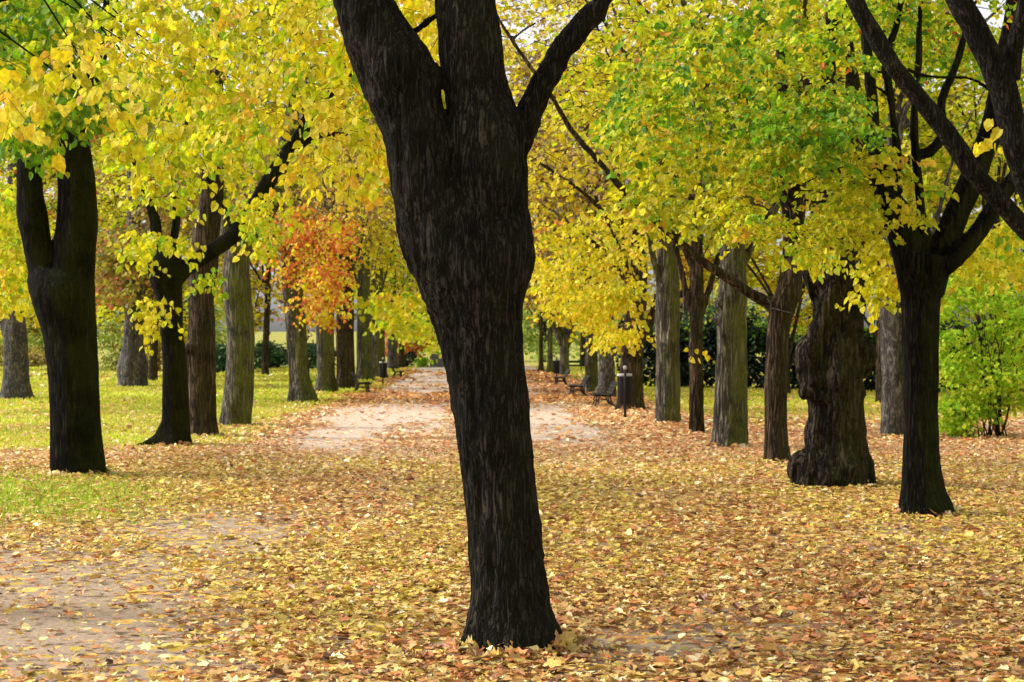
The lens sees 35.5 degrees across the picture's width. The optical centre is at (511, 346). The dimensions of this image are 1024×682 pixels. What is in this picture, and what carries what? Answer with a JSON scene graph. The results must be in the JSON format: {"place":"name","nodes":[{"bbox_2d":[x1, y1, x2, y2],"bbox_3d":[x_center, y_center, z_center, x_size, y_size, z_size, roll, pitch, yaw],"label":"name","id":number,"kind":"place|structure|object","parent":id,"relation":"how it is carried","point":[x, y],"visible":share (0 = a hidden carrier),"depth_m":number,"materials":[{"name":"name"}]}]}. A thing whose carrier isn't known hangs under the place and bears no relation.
{"place":"outdoors","nodes":[
{"label":"outdoors","id":0,"kind":"place"},
{"bbox_2d":[165,370,702,472],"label":"path","id":1,"kind":"structure","parent":0,"point":[377,425],"depth_m":34.72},
{"bbox_2d":[430,354,443,366],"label":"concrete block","id":2,"kind":"structure","parent":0,"point":[433,357],"depth_m":131.97,"materials":[{"name":"grey concrete"}]},
{"bbox_2d":[411,368,535,369],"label":"road","id":3,"kind":"structure","parent":0,"point":[444,368],"depth_m":122.13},
{"bbox_2d":[0,332,1023,681],"bbox_3d":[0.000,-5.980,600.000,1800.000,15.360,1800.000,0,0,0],"label":"ground","id":4,"kind":"structure","parent":0,"point":[50,618],"depth_m":11.05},
{"bbox_2d":[0,343,2,366],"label":"shrub","id":5,"kind":"object","parent":4,"relation":"on","point":[1,351],"visible":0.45,"depth_m":127.28,"materials":[{"name":"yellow plant"}]},
{"bbox_2d":[28,344,46,366],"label":"shrub","id":6,"kind":"object","parent":4,"relation":"on","point":[37,360],"visible":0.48,"depth_m":126.74,"materials":[{"name":"yellow plant"}]},
{"bbox_2d":[0,293,98,359],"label":"park tree","id":7,"kind":"object","parent":4,"relation":"on","point":[33,341],"visible":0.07,"depth_m":169.29,"materials":[{"name":"brown plant"}]},
{"bbox_2d":[0,94,126,306],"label":"park tree","id":8,"kind":"object","parent":4,"relation":"on","point":[1,174],"visible":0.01,"depth_m":89.85,"materials":[{"name":"yellow plant"}]},
{"bbox_2d":[0,2,144,398],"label":"park tree","id":9,"kind":"object","parent":4,"relation":"on","point":[16,378],"visible":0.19,"depth_m":50.66,"materials":[{"name":"yellow plant"}]},
{"bbox_2d":[0,56,144,339],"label":"park tree","id":10,"kind":"object","parent":4,"relation":"on","point":[31,330],"visible":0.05,"depth_m":120.62,"materials":[{"name":"yellow plant"}]},
{"bbox_2d":[0,0,155,476],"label":"park tree","id":11,"kind":"object","parent":4,"relation":"on","point":[56,282],"visible":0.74,"depth_m":20.72,"materials":[{"name":"black plant"}]},
{"bbox_2d":[96,304,147,352],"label":"park tree","id":12,"kind":"object","parent":4,"relation":"on","point":[105,337],"visible":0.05,"depth_m":177.73,"materials":[{"name":"plant"}]},
{"bbox_2d":[97,321,148,370],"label":"shrub","id":13,"kind":"object","parent":4,"relation":"on","point":[114,355],"visible":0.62,"depth_m":108.31,"materials":[{"name":"green plant"}]},
{"bbox_2d":[43,101,252,386],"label":"park tree","id":14,"kind":"object","parent":4,"relation":"on","point":[127,292],"visible":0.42,"depth_m":65.62,"materials":[{"name":"yellow plant"}]},
{"bbox_2d":[44,57,261,369],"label":"park tree","id":15,"kind":"object","parent":4,"relation":"on","point":[117,307],"visible":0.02,"depth_m":107.44,"materials":[{"name":"yellow plant"}]},
{"bbox_2d":[144,326,162,370],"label":"shrub","id":16,"kind":"object","parent":4,"relation":"on","point":[159,357],"visible":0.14,"depth_m":101.83,"materials":[{"name":"green plant"}]},
{"bbox_2d":[51,72,265,379],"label":"park tree","id":17,"kind":"object","parent":4,"relation":"on","point":[102,312],"visible":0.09,"depth_m":76.85,"materials":[{"name":"yellow plant"}]},
{"bbox_2d":[112,288,255,351],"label":"park tree","id":18,"kind":"object","parent":4,"relation":"on","point":[219,334],"visible":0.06,"depth_m":174.37,"materials":[{"name":"brown plant"}]},
{"bbox_2d":[0,0,389,228],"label":"park tree","id":19,"kind":"object","parent":4,"relation":"on","point":[31,93],"visible":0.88,"depth_m":11.17,"materials":[{"name":"yellow plant"}]},
{"bbox_2d":[86,0,383,435],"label":"park tree","id":20,"kind":"object","parent":4,"relation":"on","point":[200,347],"visible":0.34,"depth_m":29.62,"materials":[{"name":"yellow plant"}]},
{"bbox_2d":[215,341,260,372],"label":"evergreen shrub","id":21,"kind":"object","parent":4,"relation":"on","point":[221,358],"visible":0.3,"depth_m":101.35,"materials":[{"name":"green plant"}]},
{"bbox_2d":[107,0,376,445],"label":"park tree","id":22,"kind":"object","parent":4,"relation":"on","point":[167,269],"visible":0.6,"depth_m":26.90,"materials":[{"name":"yellow plant"}]},
{"bbox_2d":[179,103,335,374],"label":"park tree","id":23,"kind":"object","parent":4,"relation":"on","point":[261,284],"visible":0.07,"depth_m":91.86,"materials":[{"name":"brown plant"}]},
{"bbox_2d":[142,0,382,425],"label":"park tree","id":24,"kind":"object","parent":4,"relation":"on","point":[237,401],"visible":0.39,"depth_m":33.55,"materials":[{"name":"yellow plant"}]},
{"bbox_2d":[254,340,288,368],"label":"evergreen shrub","id":25,"kind":"object","parent":4,"relation":"on","point":[276,353],"visible":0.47,"depth_m":117.70,"materials":[{"name":"green plant"}]},
{"bbox_2d":[214,57,370,363],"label":"park tree","id":26,"kind":"object","parent":4,"relation":"on","point":[276,270],"visible":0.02,"depth_m":126.89,"materials":[{"name":"brown plant"}]},
{"bbox_2d":[281,342,335,368],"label":"evergreen shrub","id":27,"kind":"object","parent":4,"relation":"on","point":[312,352],"visible":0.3,"depth_m":115.12,"materials":[{"name":"green plant"}]},
{"bbox_2d":[234,32,392,402],"bbox_3d":[-6.179,-4.898,47.355,5.435,13.642,10.518,0,0,0],"label":"park tree","id":28,"kind":"object","parent":4,"relation":"on","point":[295,273],"visible":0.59,"depth_m":46.17,"materials":[{"name":"orange plant"}]},
{"bbox_2d":[240,54,397,391],"bbox_3d":[-6.450,-4.461,59.078,8.114,12.690,7.414,0,0,0],"label":"park tree","id":29,"kind":"object","parent":4,"relation":"on","point":[325,379],"visible":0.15,"depth_m":58.44,"materials":[{"name":"yellow plant"}]},
{"bbox_2d":[273,35,400,388],"bbox_3d":[-6.055,-6.301,62.763,7.502,16.362,6.957,0,0,0],"label":"park tree","id":30,"kind":"object","parent":4,"relation":"on","point":[345,361],"visible":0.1,"depth_m":62.67,"materials":[{"name":"yellow plant"}]},
{"bbox_2d":[305,164,405,377],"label":"park tree","id":31,"kind":"object","parent":4,"relation":"on","point":[378,345],"visible":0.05,"depth_m":84.68,"materials":[{"name":"yellow plant"}]},
{"bbox_2d":[349,372,372,392],"bbox_3d":[-5.495,1.334,58.204,0.755,0.780,1.800,0,0,-2],"label":"park bench","id":32,"kind":"object","parent":4,"relation":"on","point":[355,379],"visible":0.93,"depth_m":57.87,"materials":[{"name":"brown wood"}]},
{"bbox_2d":[301,86,436,380],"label":"park tree","id":33,"kind":"object","parent":4,"relation":"on","point":[386,317],"visible":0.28,"depth_m":70.60,"materials":[{"name":"yellow plant"}]},
{"bbox_2d":[335,87,419,329],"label":"park tree","id":34,"kind":"object","parent":4,"relation":"on","point":[388,283],"depth_m":132.47,"materials":[{"name":"yellow plant"}]},
{"bbox_2d":[379,357,386,383],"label":"litter bin","id":35,"kind":"object","parent":4,"relation":"on","point":[383,369],"visible":1,"depth_m":69.44,"materials":[{"name":"black metal"}]},
{"bbox_2d":[352,190,441,368],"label":"park tree","id":36,"kind":"object","parent":4,"relation":"on","point":[392,352],"visible":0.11,"depth_m":114.27,"materials":[{"name":"yellow plant"}]},
{"bbox_2d":[390,365,403,376],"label":"park bench","id":37,"kind":"object","parent":4,"relation":"on","point":[395,372],"visible":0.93,"depth_m":85.30,"materials":[{"name":"brown wood"}]},
{"bbox_2d":[383,217,428,367],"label":"park tree","id":38,"kind":"object","parent":4,"relation":"on","point":[401,358],"visible":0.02,"depth_m":121.21,"materials":[{"name":"yellow plant"}]},
{"bbox_2d":[385,290,437,360],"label":"park tree","id":39,"kind":"object","parent":4,"relation":"on","point":[416,347],"visible":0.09,"depth_m":177.85,"materials":[{"name":"yellow plant"}]},
{"bbox_2d":[405,350,418,366],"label":"shrub","id":40,"kind":"object","parent":4,"relation":"on","point":[409,357],"visible":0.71,"depth_m":134.02,"materials":[{"name":"green plant"}]},
{"bbox_2d":[412,356,430,366],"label":"shrub","id":41,"kind":"object","parent":4,"relation":"on","point":[423,362],"visible":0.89,"depth_m":130.39,"materials":[{"name":"green plant"}]},
{"bbox_2d":[259,0,612,655],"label":"park tree","id":42,"kind":"object","parent":4,"relation":"on","point":[457,128],"visible":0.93,"depth_m":8.79,"materials":[{"name":"black plant"}]},
{"bbox_2d":[0,367,1023,681],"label":"fallen leaves","id":43,"kind":"object","parent":4,"relation":"on","point":[570,641],"visible":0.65,"depth_m":13.00,"materials":[{"name":"orange plant"}]},
{"bbox_2d":[0,366,1023,525],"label":"grass","id":44,"kind":"structure","parent":4,"relation":"on","point":[116,396],"depth_m":39.29,"materials":[{"name":"green plant"}]},
{"bbox_2d":[502,38,562,211],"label":"park tree","id":45,"kind":"object","parent":4,"relation":"on","point":[516,84],"visible":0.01,"depth_m":141.61,"materials":[{"name":"yellow plant"}]},
{"bbox_2d":[553,356,559,375],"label":"litter bin","id":46,"kind":"object","parent":4,"relation":"on","point":[556,365],"visible":0.99,"depth_m":81.02,"materials":[{"name":"black metal"}]},
{"bbox_2d":[522,290,598,361],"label":"park tree","id":47,"kind":"object","parent":4,"relation":"on","point":[532,341],"visible":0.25,"depth_m":173.80,"materials":[{"name":"green plant"}]},
{"bbox_2d":[553,369,569,384],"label":"park bench","id":48,"kind":"object","parent":4,"relation":"on","point":[556,378],"visible":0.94,"depth_m":69.40,"materials":[{"name":"brown wood"}]},
{"bbox_2d":[524,121,599,372],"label":"park tree","id":49,"kind":"object","parent":4,"relation":"on","point":[548,335],"visible":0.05,"depth_m":101.86,"materials":[{"name":"yellow plant"}]},
{"bbox_2d":[532,109,598,370],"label":"park tree","id":50,"kind":"object","parent":4,"relation":"on","point":[540,365],"visible":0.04,"depth_m":108.40,"materials":[{"name":"yellow plant"}]},
{"bbox_2d":[523,139,616,374],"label":"park tree","id":51,"kind":"object","parent":4,"relation":"on","point":[562,335],"visible":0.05,"depth_m":94.21,"materials":[{"name":"yellow plant"}]},
{"bbox_2d":[569,360,582,369],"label":"park bench","id":52,"kind":"object","parent":4,"relation":"on","point":[576,361],"visible":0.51,"depth_m":108.48,"materials":[{"name":"green paint"}]},
{"bbox_2d":[567,375,589,395],"bbox_3d":[2.292,1.362,55.155,0.698,0.722,1.800,0,0,-2],"label":"park bench","id":53,"kind":"object","parent":4,"relation":"on","point":[583,382],"visible":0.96,"depth_m":54.92,"materials":[{"name":"brown wood"}]},
{"bbox_2d":[497,0,662,391],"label":"park tree","id":54,"kind":"object","parent":4,"relation":"on","point":[591,368],"visible":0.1,"depth_m":59.07,"materials":[{"name":"yellow plant"}]},
{"bbox_2d":[510,55,649,365],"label":"park tree","id":55,"kind":"object","parent":4,"relation":"on","point":[582,343],"depth_m":135.78,"materials":[{"name":"yellow plant"}]},
{"bbox_2d":[502,35,683,396],"bbox_3d":[2.063,-4.227,51.806,8.232,12.258,10.895,0,0,0],"label":"park tree","id":56,"kind":"object","parent":4,"relation":"on","point":[606,372],"visible":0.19,"depth_m":52.56,"materials":[{"name":"yellow plant"}]},
{"bbox_2d":[589,381,616,406],"bbox_3d":[2.608,1.362,45.247,0.698,0.722,1.800,0,0,-2],"label":"park bench","id":57,"kind":"object","parent":4,"relation":"on","point":[606,395],"visible":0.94,"depth_m":45.20,"materials":[{"name":"brown wood"}]},
{"bbox_2d":[553,303,653,360],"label":"park tree","id":58,"kind":"object","parent":4,"relation":"on","point":[578,349],"visible":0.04,"depth_m":183.99,"materials":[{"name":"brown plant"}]},
{"bbox_2d":[500,0,724,409],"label":"park tree","id":59,"kind":"object","parent":4,"relation":"on","point":[630,339],"visible":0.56,"depth_m":41.30,"materials":[{"name":"yellow plant"}]},
{"bbox_2d":[617,366,631,418],"bbox_3d":[2.650,1.125,37.698,0.367,1.350,0.367,0,0,45],"label":"litter bin","id":60,"kind":"object","parent":4,"relation":"on","point":[624,383],"visible":0.98,"depth_m":37.56,"materials":[{"name":"black metal"}]},
{"bbox_2d":[496,0,789,421],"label":"park tree","id":61,"kind":"object","parent":4,"relation":"on","point":[667,335],"visible":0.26,"depth_m":34.69,"materials":[{"name":"yellow plant"}]},
{"bbox_2d":[544,2,782,385],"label":"park tree","id":62,"kind":"object","parent":4,"relation":"on","point":[684,308],"visible":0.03,"depth_m":65.30,"materials":[{"name":"yellow plant"}]},
{"bbox_2d":[498,0,841,465],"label":"park tree","id":63,"kind":"object","parent":4,"relation":"on","point":[781,304],"visible":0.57,"depth_m":22.81,"materials":[{"name":"yellow plant"}]},
{"bbox_2d":[582,22,773,363],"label":"park tree","id":64,"kind":"object","parent":4,"relation":"on","point":[681,296],"visible":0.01,"depth_m":123.79,"materials":[{"name":"yellow plant"}]},
{"bbox_2d":[526,0,843,431],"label":"park tree","id":65,"kind":"object","parent":4,"relation":"on","point":[696,298],"visible":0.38,"depth_m":30.62,"materials":[{"name":"yellow plant"}]},
{"bbox_2d":[648,276,767,361],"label":"park tree","id":66,"kind":"object","parent":4,"relation":"on","point":[748,300],"visible":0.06,"depth_m":178.47,"materials":[{"name":"yellow plant"}]},
{"bbox_2d":[507,0,948,446],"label":"park tree","id":67,"kind":"object","parent":4,"relation":"on","point":[730,420],"visible":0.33,"depth_m":26.38,"materials":[{"name":"yellow plant"}]},
{"bbox_2d":[592,0,902,488],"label":"park tree","id":68,"kind":"object","parent":4,"relation":"on","point":[835,356],"visible":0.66,"depth_m":19.20,"materials":[{"name":"plant"}]},
{"bbox_2d":[707,92,903,334],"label":"park tree","id":69,"kind":"object","parent":4,"relation":"on","point":[766,276],"visible":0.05,"depth_m":78.12,"materials":[{"name":"yellow plant"}]},
{"bbox_2d":[647,65,971,393],"bbox_3d":[9.806,-4.521,57.191,12.653,12.805,8.163,0,0,0],"label":"park tree","id":70,"kind":"object","parent":4,"relation":"on","point":[763,281],"visible":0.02,"depth_m":56.93,"materials":[{"name":"yellow plant"}]},
{"bbox_2d":[739,0,882,338],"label":"park tree","id":71,"kind":"object","parent":4,"relation":"on","point":[758,285],"visible":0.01,"depth_m":116.90,"materials":[{"name":"yellow plant"}]},
{"bbox_2d":[607,0,1023,517],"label":"park tree","id":72,"kind":"object","parent":4,"relation":"on","point":[924,261],"visible":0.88,"depth_m":15.86,"materials":[{"name":"yellow plant"}]},
{"bbox_2d":[615,303,1023,391],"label":"hedge","id":73,"kind":"object","parent":4,"relation":"on","point":[756,341],"visible":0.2,"depth_m":62.27,"materials":[{"name":"green plant"}]},
{"bbox_2d":[713,1,1001,402],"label":"park tree","id":74,"kind":"object","parent":4,"relation":"on","point":[931,177],"visible":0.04,"depth_m":46.78,"materials":[{"name":"yellow plant"}]},
{"bbox_2d":[765,0,1023,435],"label":"park tree","id":75,"kind":"object","parent":4,"relation":"on","point":[892,413],"visible":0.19,"depth_m":30.21,"materials":[{"name":"yellow plant"}]},
{"bbox_2d":[807,52,1008,329],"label":"park tree","id":76,"kind":"object","parent":4,"relation":"on","point":[966,110],"visible":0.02,"depth_m":108.80,"materials":[{"name":"yellow plant"}]},
{"bbox_2d":[817,0,1023,375],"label":"park tree","id":77,"kind":"object","parent":4,"relation":"on","point":[952,103],"visible":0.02,"depth_m":46.55,"materials":[{"name":"yellow plant"}]},
{"bbox_2d":[817,83,1023,323],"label":"park tree","id":78,"kind":"object","parent":4,"relation":"on","point":[974,215],"visible":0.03,"depth_m":80.96,"materials":[{"name":"yellow plant"}]},
{"bbox_2d":[845,0,1023,240],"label":"park tree","id":79,"kind":"object","parent":4,"relation":"on","point":[1000,71],"visible":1,"depth_m":11.15,"materials":[{"name":"black plant"}]},
{"bbox_2d":[938,386,1002,437],"bbox_3d":[8.295,1.328,29.458,1.415,1.258,1.415,0,0,0],"label":"bush","id":80,"kind":"object","parent":4,"relation":"on","point":[958,410],"visible":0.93,"depth_m":29.30,"materials":[{"name":"green plant"}]},
{"bbox_2d":[926,79,1023,351],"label":"park tree","id":81,"kind":"object","parent":4,"relation":"on","point":[977,212],"depth_m":116.67,"materials":[{"name":"yellow plant"}]},
{"bbox_2d":[939,242,1023,435],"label":"bush","id":82,"kind":"object","parent":4,"relation":"on","point":[992,388],"visible":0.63,"depth_m":29.27,"materials":[{"name":"green plant"}]},
{"bbox_2d":[0,0,1023,331],"label":"sky","id":83,"kind":"structure","parent":0,"point":[276,326],"materials":[{"name":"white"}]}
]}

